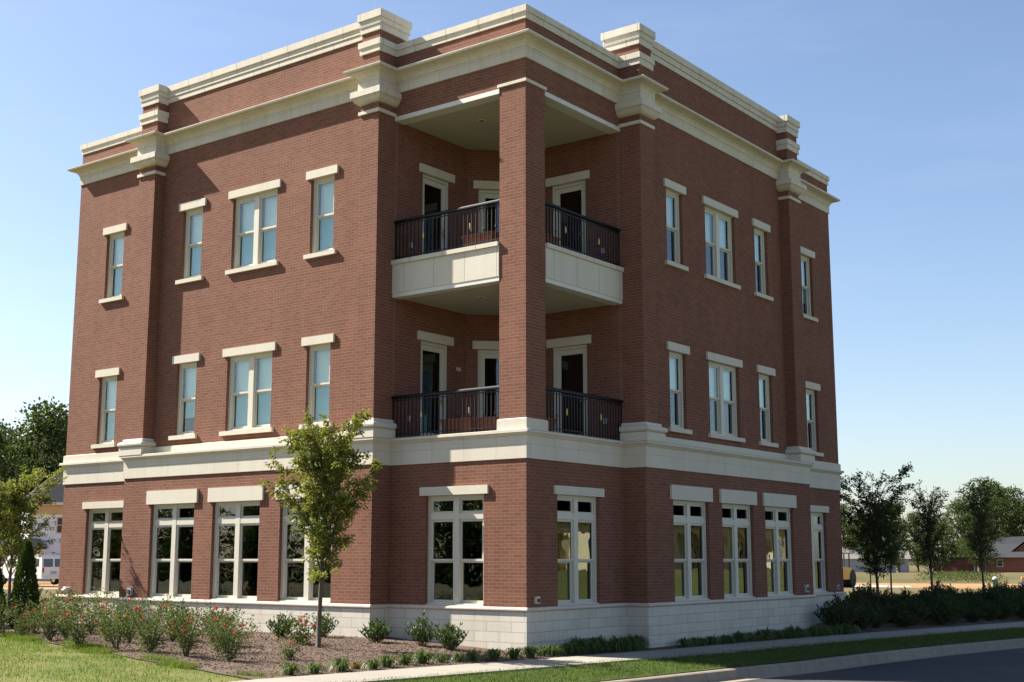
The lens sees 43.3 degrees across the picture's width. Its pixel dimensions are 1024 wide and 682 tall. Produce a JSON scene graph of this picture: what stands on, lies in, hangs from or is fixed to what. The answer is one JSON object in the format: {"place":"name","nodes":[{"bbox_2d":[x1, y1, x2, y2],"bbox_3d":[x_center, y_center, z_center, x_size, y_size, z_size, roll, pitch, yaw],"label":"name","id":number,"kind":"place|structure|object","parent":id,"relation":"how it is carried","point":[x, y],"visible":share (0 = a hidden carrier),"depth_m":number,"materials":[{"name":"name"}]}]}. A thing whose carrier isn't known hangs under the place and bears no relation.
{"place":"outdoors","nodes":[
{"label":"outdoors","id":0,"kind":"place"},
{"bbox_2d":[3,581,58,588],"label":"site soil","id":1,"kind":"structure","parent":0,"point":[47,585],"depth_m":95.21,"materials":[{"name":"beige soil"}]},
{"bbox_2d":[1,555,59,584],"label":"parked van","id":2,"kind":"object","parent":1,"relation":"on","point":[47,566],"visible":0.43,"depth_m":90.80,"materials":[{"name":"white paint"}]},
{"bbox_2d":[0,467,63,580],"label":"unfinished house","id":3,"kind":"structure","parent":0,"point":[56,510],"depth_m":116.98,"materials":[{"name":"brown wood"}]},
{"bbox_2d":[0,636,249,681],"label":"lawn","id":4,"kind":"structure","parent":0,"point":[59,665],"depth_m":20.25,"materials":[{"name":"green plant"}]},
{"bbox_2d":[440,417,476,433],"bbox_3d":[-1.135,1.865,28.062,0.880,0.345,0.340,-7,-12,36],"label":"planter box","id":5,"kind":"object","parent":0,"point":[460,424],"visible":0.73,"depth_m":27.90,"materials":[{"name":"ceramic"}]},
{"bbox_2d":[461,230,498,246],"bbox_3d":[-0.678,-2.170,28.429,0.880,0.345,0.340,-7,-12,36],"label":"planter box","id":6,"kind":"object","parent":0,"point":[477,237],"visible":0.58,"depth_m":28.28,"materials":[{"name":"ceramic"}]},
{"bbox_2d":[0,561,1023,681],"bbox_3d":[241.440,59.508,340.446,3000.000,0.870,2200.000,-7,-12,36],"label":"ground","id":7,"kind":"structure","parent":0,"point":[912,568],"depth_m":70.25,"materials":[{"name":"beige soil"}]},
{"bbox_2d":[0,418,33,538],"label":"broadleaf tree","id":8,"kind":"object","parent":7,"relation":"on","point":[5,473],"visible":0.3,"depth_m":137.53,"materials":[{"name":"green plant"}]},
{"bbox_2d":[0,423,51,490],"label":"broadleaf tree","id":9,"kind":"object","parent":7,"relation":"on","point":[11,436],"visible":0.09,"depth_m":152.68,"materials":[{"name":"green plant"}]},
{"bbox_2d":[0,396,68,535],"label":"broadleaf tree","id":10,"kind":"object","parent":7,"relation":"on","point":[44,445],"visible":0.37,"depth_m":149.66,"materials":[{"name":"green plant"}]},
{"bbox_2d":[0,622,595,678],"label":"planting bed","id":11,"kind":"object","parent":7,"relation":"on","point":[399,641],"visible":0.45,"depth_m":24.21,"materials":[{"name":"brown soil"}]},
{"bbox_2d":[0,593,26,633],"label":"rose bush","id":12,"kind":"object","parent":11,"relation":"on","point":[8,616],"visible":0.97,"depth_m":28.37,"materials":[{"name":"green plant"}]},
{"bbox_2d":[7,608,37,636],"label":"rose bush","id":13,"kind":"object","parent":11,"relation":"on","point":[21,622],"visible":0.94,"depth_m":27.49,"materials":[{"name":"green plant"}]},
{"bbox_2d":[6,539,40,631],"bbox_3d":[-11.073,5.610,29.394,0.793,2.182,0.821,-7,-12,36],"label":"conical evergreen","id":14,"kind":"object","parent":11,"relation":"on","point":[27,562],"visible":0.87,"depth_m":29.29,"materials":[{"name":"green plant"}]},
{"bbox_2d":[0,464,69,622],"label":"young tree","id":15,"kind":"object","parent":11,"relation":"on","point":[12,526],"visible":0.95,"depth_m":33.96,"materials":[{"name":"green plant"}]},
{"bbox_2d":[19,591,74,640],"bbox_3d":[-9.582,5.678,26.576,1.108,1.071,1.081,4,-10,-22],"label":"rose bush","id":16,"kind":"object","parent":11,"relation":"on","point":[47,624],"visible":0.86,"depth_m":26.55,"materials":[{"name":"green plant"}]},
{"bbox_2d":[48,583,101,627],"bbox_3d":[-10.307,6.278,30.360,1.188,1.148,1.158,1,-10,-3],"label":"rose bush","id":17,"kind":"object","parent":11,"relation":"on","point":[54,596],"visible":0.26,"depth_m":30.39,"materials":[{"name":"green plant"}]},
{"bbox_2d":[49,595,111,644],"bbox_3d":[-8.265,5.356,24.541,0.865,1.030,1.131,-9,-13,44],"label":"rose bush","id":18,"kind":"object","parent":11,"relation":"on","point":[75,632],"visible":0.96,"depth_m":24.51,"materials":[{"name":"green plant"}]},
{"bbox_2d":[68,587,120,632],"bbox_3d":[-9.492,6.134,29.309,1.188,1.082,0.908,5,-11,-26],"label":"rose bush","id":19,"kind":"object","parent":11,"relation":"on","point":[84,606],"visible":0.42,"depth_m":29.25,"materials":[{"name":"green plant"}]},
{"bbox_2d":[86,595,143,649],"bbox_3d":[-7.358,5.222,23.773,0.866,1.048,1.122,6,-12,-34],"label":"rose bush","id":20,"kind":"object","parent":11,"relation":"on","point":[118,635],"visible":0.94,"depth_m":23.75,"materials":[{"name":"green plant"}]},
{"bbox_2d":[110,600,149,642],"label":"rose bush","id":21,"kind":"object","parent":11,"relation":"on","point":[129,638],"visible":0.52,"depth_m":25.80,"materials":[{"name":"green plant"}]},
{"bbox_2d":[0,630,282,677],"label":"weeds","id":22,"kind":"object","parent":11,"relation":"on","point":[95,649],"visible":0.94,"depth_m":23.06,"materials":[{"name":"green plant"}]},
{"bbox_2d":[125,591,176,636],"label":"rose bush","id":23,"kind":"object","parent":11,"relation":"on","point":[156,612],"visible":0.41,"depth_m":26.93,"materials":[{"name":"green plant"}]},
{"bbox_2d":[122,600,185,651],"bbox_3d":[-6.487,5.164,23.239,0.977,0.987,1.108,-4,-10,24],"label":"rose bush","id":24,"kind":"object","parent":11,"relation":"on","point":[154,638],"visible":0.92,"depth_m":23.30,"materials":[{"name":"green plant"}]},
{"bbox_2d":[152,597,195,641],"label":"rose bush","id":25,"kind":"object","parent":11,"relation":"on","point":[172,639],"visible":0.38,"depth_m":26.25,"materials":[{"name":"green plant"}]},
{"bbox_2d":[155,598,221,655],"bbox_3d":[-5.839,5.070,22.788,1.108,1.071,1.081,-8,-12,40],"label":"rose bush","id":26,"kind":"object","parent":11,"relation":"on","point":[182,641],"visible":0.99,"depth_m":22.69,"materials":[{"name":"green plant"}]},
{"bbox_2d":[198,605,243,651],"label":"rose bush","id":27,"kind":"object","parent":11,"relation":"on","point":[217,634],"visible":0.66,"depth_m":23.66,"materials":[{"name":"green plant"}]},
{"bbox_2d":[203,613,260,660],"bbox_3d":[-4.784,5.105,22.198,0.971,0.865,0.856,6,-12,-34],"label":"rose bush","id":28,"kind":"object","parent":11,"relation":"on","point":[227,650],"visible":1,"depth_m":22.04,"materials":[{"name":"green plant"}]},
{"bbox_2d":[266,612,297,637],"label":"laurel shrub","id":29,"kind":"object","parent":11,"relation":"on","point":[275,626],"visible":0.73,"depth_m":27.50,"materials":[{"name":"green plant"}]},
{"bbox_2d":[274,637,303,659],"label":"shrub","id":30,"kind":"object","parent":11,"relation":"on","point":[289,655],"visible":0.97,"depth_m":22.53,"materials":[{"name":"green plant"}]},
{"bbox_2d":[278,609,327,643],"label":"rose bush","id":31,"kind":"object","parent":11,"relation":"on","point":[300,637],"visible":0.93,"depth_m":25.73,"materials":[{"name":"green plant"}]},
{"bbox_2d":[257,405,382,647],"bbox_3d":[-3.720,3.675,25.459,2.360,4.784,2.273,-9,-13,42],"label":"young tree","id":32,"kind":"object","parent":11,"relation":"on","point":[321,499],"visible":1,"depth_m":25.38,"materials":[{"name":"green plant"}]},
{"bbox_2d":[310,607,338,637],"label":"laurel shrub","id":33,"kind":"object","parent":11,"relation":"on","point":[326,621],"visible":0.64,"depth_m":27.60,"materials":[{"name":"green plant"}]},
{"bbox_2d":[357,618,391,641],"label":"laurel shrub","id":34,"kind":"object","parent":11,"relation":"on","point":[376,631],"visible":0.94,"depth_m":26.72,"materials":[{"name":"green plant"}]},
{"bbox_2d":[405,610,438,645],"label":"laurel shrub","id":35,"kind":"object","parent":11,"relation":"on","point":[419,634],"visible":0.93,"depth_m":26.28,"materials":[{"name":"green plant"}]},
{"bbox_2d":[431,621,468,649],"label":"laurel shrub","id":36,"kind":"object","parent":11,"relation":"on","point":[449,639],"visible":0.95,"depth_m":25.65,"materials":[{"name":"green plant"}]},
{"bbox_2d":[55,2,846,651],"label":"brick building","id":37,"kind":"structure","parent":7,"relation":"on","point":[271,244],"depth_m":31.12,"materials":[{"name":"brick"}]},
{"bbox_2d":[82,500,123,595],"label":"window","id":38,"kind":"structure","parent":37,"relation":"in","point":[107,507],"depth_m":34.78,"materials":[{"name":"beige"}]},
{"bbox_2d":[91,367,120,448],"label":"window","id":39,"kind":"structure","parent":37,"relation":"in","point":[107,375],"depth_m":35.55,"materials":[{"name":"beige glass"}]},
{"bbox_2d":[99,223,127,303],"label":"window","id":40,"kind":"structure","parent":37,"relation":"in","point":[116,232],"depth_m":36.23,"materials":[{"name":"beige glass"}]},
{"bbox_2d":[146,489,198,598],"bbox_3d":[-8.402,5.035,32.022,1.950,2.662,0.255,-7,-12,36],"label":"window","id":41,"kind":"structure","parent":37,"relation":"in","point":[175,500],"depth_m":32.08,"materials":[{"name":"beige glass"}]},
{"bbox_2d":[168,353,200,439],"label":"window","id":42,"kind":"structure","parent":37,"relation":"in","point":[189,361],"depth_m":33.06,"materials":[{"name":"beige glass"}]},
{"bbox_2d":[175,198,206,284],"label":"window","id":43,"kind":"structure","parent":37,"relation":"in","point":[194,208],"depth_m":33.73,"materials":[{"name":"beige glass"}]},
{"bbox_2d":[207,485,263,600],"bbox_3d":[-6.523,4.800,30.622,1.940,2.662,0.255,-7,-12,36],"label":"window","id":44,"kind":"structure","parent":37,"relation":"in","point":[241,496],"depth_m":30.69,"materials":[{"name":"beige glass"}]},
{"bbox_2d":[219,342,276,435],"bbox_3d":[-6.366,1.194,31.499,1.890,2.160,0.310,-7,-12,36],"label":"window","id":45,"kind":"structure","parent":37,"relation":"in","point":[246,357],"depth_m":31.55,"materials":[{"name":"beige glass"}]},
{"bbox_2d":[225,179,281,274],"bbox_3d":[-6.366,-2.804,32.173,1.890,2.160,0.310,-7,-12,36],"label":"window","id":46,"kind":"structure","parent":37,"relation":"in","point":[251,197],"depth_m":32.23,"materials":[{"name":"beige glass"}]},
{"bbox_2d":[275,483,336,602],"bbox_3d":[-4.632,4.563,29.213,1.960,2.662,0.255,-7,-12,36],"label":"window","id":47,"kind":"structure","parent":37,"relation":"in","point":[308,597],"depth_m":29.50,"materials":[{"name":"beige glass"}]},
{"bbox_2d":[299,333,334,428],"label":"window","id":48,"kind":"structure","parent":37,"relation":"in","point":[321,344],"depth_m":30.23,"materials":[{"name":"beige glass"}]},
{"bbox_2d":[303,164,338,259],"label":"window","id":49,"kind":"structure","parent":37,"relation":"in","point":[325,176],"depth_m":30.89,"materials":[{"name":"beige glass"}]},
{"bbox_2d":[417,330,453,435],"bbox_3d":[-1.856,1.107,30.197,0.220,2.550,1.270,-7,-12,36],"label":"door","id":50,"kind":"structure","parent":37,"relation":"in","point":[431,342],"depth_m":30.45,"materials":[{"name":"beige wood"}]},
{"bbox_2d":[419,163,454,254],"bbox_3d":[-1.856,-2.867,30.866,0.220,2.530,1.270,-7,-12,36],"label":"door","id":51,"kind":"structure","parent":37,"relation":"in","point":[433,177],"depth_m":31.13,"materials":[{"name":"beige wood"}]},
{"bbox_2d":[419,485,488,605],"bbox_3d":[-1.182,4.329,27.331,1.870,2.497,0.255,-7,-12,36],"label":"window","id":52,"kind":"structure","parent":37,"relation":"in","point":[456,494],"depth_m":27.38,"materials":[{"name":"beige glass"}]},
{"bbox_2d":[472,341,498,416],"bbox_3d":[-0.343,1.282,31.236,1.260,2.550,0.220,1,-10,-8],"label":"door","id":53,"kind":"structure","parent":37,"relation":"in","point":[486,349],"depth_m":31.31,"materials":[{"name":"beige wood"}]},
{"bbox_2d":[473,180,499,232],"bbox_3d":[-0.343,-2.692,31.905,1.260,2.530,0.220,1,-10,-8],"label":"door","id":54,"kind":"structure","parent":37,"relation":"in","point":[486,189],"depth_m":31.98,"materials":[{"name":"beige glass"}]},
{"bbox_2d":[546,170,589,252],"bbox_3d":[1.399,-2.792,31.313,1.270,2.530,0.220,-7,-12,36],"label":"door","id":55,"kind":"structure","parent":37,"relation":"in","point":[572,182],"depth_m":31.49,"materials":[{"name":"beige wood"}]},
{"bbox_2d":[546,335,590,435],"bbox_3d":[1.399,1.182,30.644,1.270,2.550,0.220,-7,-12,36],"label":"door","id":56,"kind":"structure","parent":37,"relation":"in","point":[574,345],"depth_m":30.82,"materials":[{"name":"beige wood"}]},
{"bbox_2d":[554,485,603,605],"bbox_3d":[1.377,4.388,27.682,0.255,2.497,1.870,-7,-12,36],"label":"window","id":57,"kind":"structure","parent":37,"relation":"in","point":[573,494],"depth_m":27.75,"materials":[{"name":"beige glass"}]},
{"bbox_2d":[663,178,688,271],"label":"window","id":58,"kind":"structure","parent":37,"relation":"in","point":[673,190],"depth_m":32.11,"materials":[{"name":"beige glass"}]},
{"bbox_2d":[666,341,691,434],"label":"window","id":59,"kind":"structure","parent":37,"relation":"in","point":[676,351],"depth_m":31.44,"materials":[{"name":"beige glass"}]},
{"bbox_2d":[670,485,712,601],"bbox_3d":[4.179,4.766,30.423,0.255,2.662,1.960,-7,-12,36],"label":"window","id":60,"kind":"structure","parent":37,"relation":"in","point":[685,496],"depth_m":30.48,"materials":[{"name":"beige glass"}]},
{"bbox_2d":[702,195,740,289],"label":"window","id":61,"kind":"structure","parent":37,"relation":"in","point":[720,213],"depth_m":33.83,"materials":[{"name":"beige glass"}]},
{"bbox_2d":[706,351,745,442],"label":"window","id":62,"kind":"structure","parent":37,"relation":"in","point":[723,365],"depth_m":33.15,"materials":[{"name":"beige glass"}]},
{"bbox_2d":[719,489,756,598],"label":"window","id":63,"kind":"structure","parent":37,"relation":"in","point":[733,500],"depth_m":32.35,"materials":[{"name":"beige glass"}]},
{"bbox_2d":[752,218,773,301],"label":"window","id":64,"kind":"structure","parent":37,"relation":"in","point":[760,227],"depth_m":35.85,"materials":[{"name":"beige glass"}]},
{"bbox_2d":[756,365,778,447],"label":"window","id":65,"kind":"structure","parent":37,"relation":"in","point":[764,372],"depth_m":35.18,"materials":[{"name":"beige stone"}]},
{"bbox_2d":[762,493,796,596],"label":"window","id":66,"kind":"structure","parent":37,"relation":"in","point":[776,503],"depth_m":34.21,"materials":[{"name":"beige stone"}]},
{"bbox_2d":[800,246,817,321],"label":"window","id":67,"kind":"structure","parent":37,"relation":"in","point":[806,254],"depth_m":39.01,"materials":[{"name":"beige stone"}]},
{"bbox_2d":[806,381,823,456],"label":"window","id":68,"kind":"structure","parent":37,"relation":"in","point":[811,387],"depth_m":38.36,"materials":[{"name":"beige stone"}]},
{"bbox_2d":[810,505,828,592],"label":"window","id":69,"kind":"structure","parent":37,"relation":"in","point":[818,511],"depth_m":37.83,"materials":[{"name":"beige"}]},
{"bbox_2d":[330,626,1023,681],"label":"verge","id":70,"kind":"structure","parent":7,"relation":"on","point":[669,671],"depth_m":25.64,"materials":[{"name":"green plant"}]},
{"bbox_2d":[584,614,1023,653],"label":"planting bed","id":71,"kind":"object","parent":7,"relation":"on","point":[929,623],"visible":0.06,"depth_m":36.84,"materials":[{"name":"brown soil"}]},
{"bbox_2d":[606,635,640,651],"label":"grass tuft","id":72,"kind":"object","parent":71,"relation":"on","point":[619,643],"visible":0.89,"depth_m":27.10,"materials":[{"name":"green plant"}]},
{"bbox_2d":[813,591,861,627],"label":"hedge shrub","id":73,"kind":"object","parent":71,"relation":"on","point":[835,613],"visible":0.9,"depth_m":34.66,"materials":[{"name":"green plant"}]},
{"bbox_2d":[847,599,881,629],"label":"hedge shrub","id":74,"kind":"object","parent":71,"relation":"on","point":[863,620],"visible":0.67,"depth_m":35.34,"materials":[{"name":"green plant"}]},
{"bbox_2d":[840,462,914,601],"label":"young tree","id":75,"kind":"object","parent":71,"relation":"on","point":[879,521],"visible":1,"depth_m":40.70,"materials":[{"name":"green plant"}]},
{"bbox_2d":[872,586,906,606],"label":"hedge shrub","id":76,"kind":"object","parent":71,"relation":"on","point":[893,600],"visible":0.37,"depth_m":40.51,"materials":[{"name":"green plant"}]},
{"bbox_2d":[888,608,918,626],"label":"hedge shrub","id":77,"kind":"object","parent":71,"relation":"on","point":[905,619],"visible":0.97,"depth_m":36.79,"materials":[{"name":"green plant"}]},
{"bbox_2d":[895,594,931,624],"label":"hedge shrub","id":78,"kind":"object","parent":71,"relation":"on","point":[919,611],"visible":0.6,"depth_m":37.67,"materials":[{"name":"green plant"}]},
{"bbox_2d":[903,480,949,594],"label":"young tree","id":79,"kind":"object","parent":71,"relation":"on","point":[928,519],"visible":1,"depth_m":44.82,"materials":[{"name":"green plant"}]},
{"bbox_2d":[922,593,964,624],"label":"hedge shrub","id":80,"kind":"object","parent":71,"relation":"on","point":[942,613],"visible":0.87,"depth_m":38.17,"materials":[{"name":"green plant"}]},
{"bbox_2d":[963,603,987,621],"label":"hedge shrub","id":81,"kind":"object","parent":71,"relation":"on","point":[974,615],"visible":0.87,"depth_m":39.71,"materials":[{"name":"green plant"}]},
{"bbox_2d":[953,479,1004,588],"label":"young tree","id":82,"kind":"object","parent":71,"relation":"on","point":[979,533],"visible":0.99,"depth_m":48.80,"materials":[{"name":"green plant"}]},
{"bbox_2d":[975,582,1002,603],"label":"hedge shrub","id":83,"kind":"object","parent":71,"relation":"on","point":[991,594],"visible":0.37,"depth_m":44.76,"materials":[{"name":"green plant"}]},
{"bbox_2d":[976,598,1003,620],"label":"hedge shrub","id":84,"kind":"object","parent":71,"relation":"on","point":[992,612],"visible":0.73,"depth_m":40.47,"materials":[{"name":"green plant"}]},
{"bbox_2d":[986,593,1020,619],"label":"hedge shrub","id":85,"kind":"object","parent":71,"relation":"on","point":[1007,609],"visible":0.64,"depth_m":41.20,"materials":[{"name":"green plant"}]},
{"bbox_2d":[1006,586,1023,618],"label":"hedge shrub","id":86,"kind":"object","parent":71,"relation":"on","point":[1019,599],"visible":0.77,"depth_m":41.89,"materials":[{"name":"green plant"}]},
{"bbox_2d":[840,502,862,550],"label":"broadleaf tree","id":87,"kind":"object","parent":7,"relation":"on","point":[844,507],"visible":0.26,"depth_m":185.81,"materials":[{"name":"green plant"}]},
{"bbox_2d":[842,545,910,572],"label":"house","id":88,"kind":"structure","parent":7,"relation":"on","point":[854,562],"depth_m":180.88,"materials":[{"name":"white"}]},
{"bbox_2d":[877,508,906,595],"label":"young tree","id":89,"kind":"object","parent":7,"relation":"on","point":[897,547],"visible":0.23,"depth_m":56.74,"materials":[{"name":"green plant"}]},
{"bbox_2d":[898,511,928,571],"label":"broadleaf tree","id":90,"kind":"object","parent":7,"relation":"on","point":[915,551],"visible":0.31,"depth_m":192.73,"materials":[{"name":"green plant"}]},
{"bbox_2d":[918,518,963,570],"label":"broadleaf tree","id":91,"kind":"object","parent":7,"relation":"on","point":[949,547],"visible":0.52,"depth_m":186.76,"materials":[{"name":"green plant"}]},
{"bbox_2d":[935,495,988,556],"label":"broadleaf tree","id":92,"kind":"object","parent":7,"relation":"on","point":[958,508],"visible":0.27,"depth_m":201.01,"materials":[{"name":"green plant"}]},
{"bbox_2d":[933,536,1023,571],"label":"brick ranch house","id":93,"kind":"structure","parent":7,"relation":"on","point":[1011,549],"depth_m":190.42,"materials":[{"name":"red"}]},
{"bbox_2d":[954,516,1004,571],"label":"broadleaf tree","id":94,"kind":"object","parent":7,"relation":"on","point":[965,542],"visible":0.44,"depth_m":181.66,"materials":[{"name":"green plant"}]},
{"bbox_2d":[938,476,1023,541],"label":"broadleaf tree","id":95,"kind":"object","parent":7,"relation":"on","point":[997,490],"visible":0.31,"depth_m":209.02,"materials":[{"name":"green plant"}]},
{"bbox_2d":[992,484,1023,536],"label":"broadleaf tree","id":96,"kind":"object","parent":7,"relation":"on","point":[1015,522],"visible":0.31,"depth_m":214.27,"materials":[{"name":"green plant"}]},
{"bbox_2d":[0,0,1023,557],"label":"sky","id":97,"kind":"structure","parent":0,"point":[912,111],"materials":[{"name":"blue"}]},
{"bbox_2d":[232,621,1023,681],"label":"sidewalk","id":98,"kind":"structure","parent":0,"point":[406,673],"depth_m":24.76,"materials":[{"name":"concrete"}]},
{"bbox_2d":[742,648,1023,681],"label":"road","id":99,"kind":"structure","parent":0,"point":[1007,665],"depth_m":25.89,"materials":[{"name":"grey asphalt"}]},
{"bbox_2d":[600,638,1023,681],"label":"kerb","id":100,"kind":"structure","parent":99,"relation":"on","point":[746,673],"depth_m":27.12,"materials":[{"name":"concrete"}]},
{"bbox_2d":[856,583,1019,588],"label":"dirt road","id":101,"kind":"structure","parent":0,"point":[927,585],"depth_m":95.45,"materials":[{"name":"beige soil"}]},
{"bbox_2d":[842,553,855,586],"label":"road roller","id":102,"kind":"object","parent":101,"relation":"on","point":[849,577],"visible":0.31,"depth_m":89.28,"materials":[{"name":"yellow paint"}]},
{"bbox_2d":[855,572,1023,583],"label":"grassy bank","id":103,"kind":"structure","parent":0,"point":[1012,578],"depth_m":109.86,"materials":[{"name":"beige plant"}]},
{"bbox_2d":[886,503,917,572],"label":"broadleaf tree","id":104,"kind":"object","parent":103,"relation":"on","point":[907,546],"visible":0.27,"depth_m":174.96,"materials":[{"name":"green plant"}]},
{"bbox_2d":[915,570,1007,581],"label":"bank weeds","id":105,"kind":"object","parent":103,"relation":"on","point":[960,574],"visible":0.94,"depth_m":109.80,"materials":[{"name":"green plant"}]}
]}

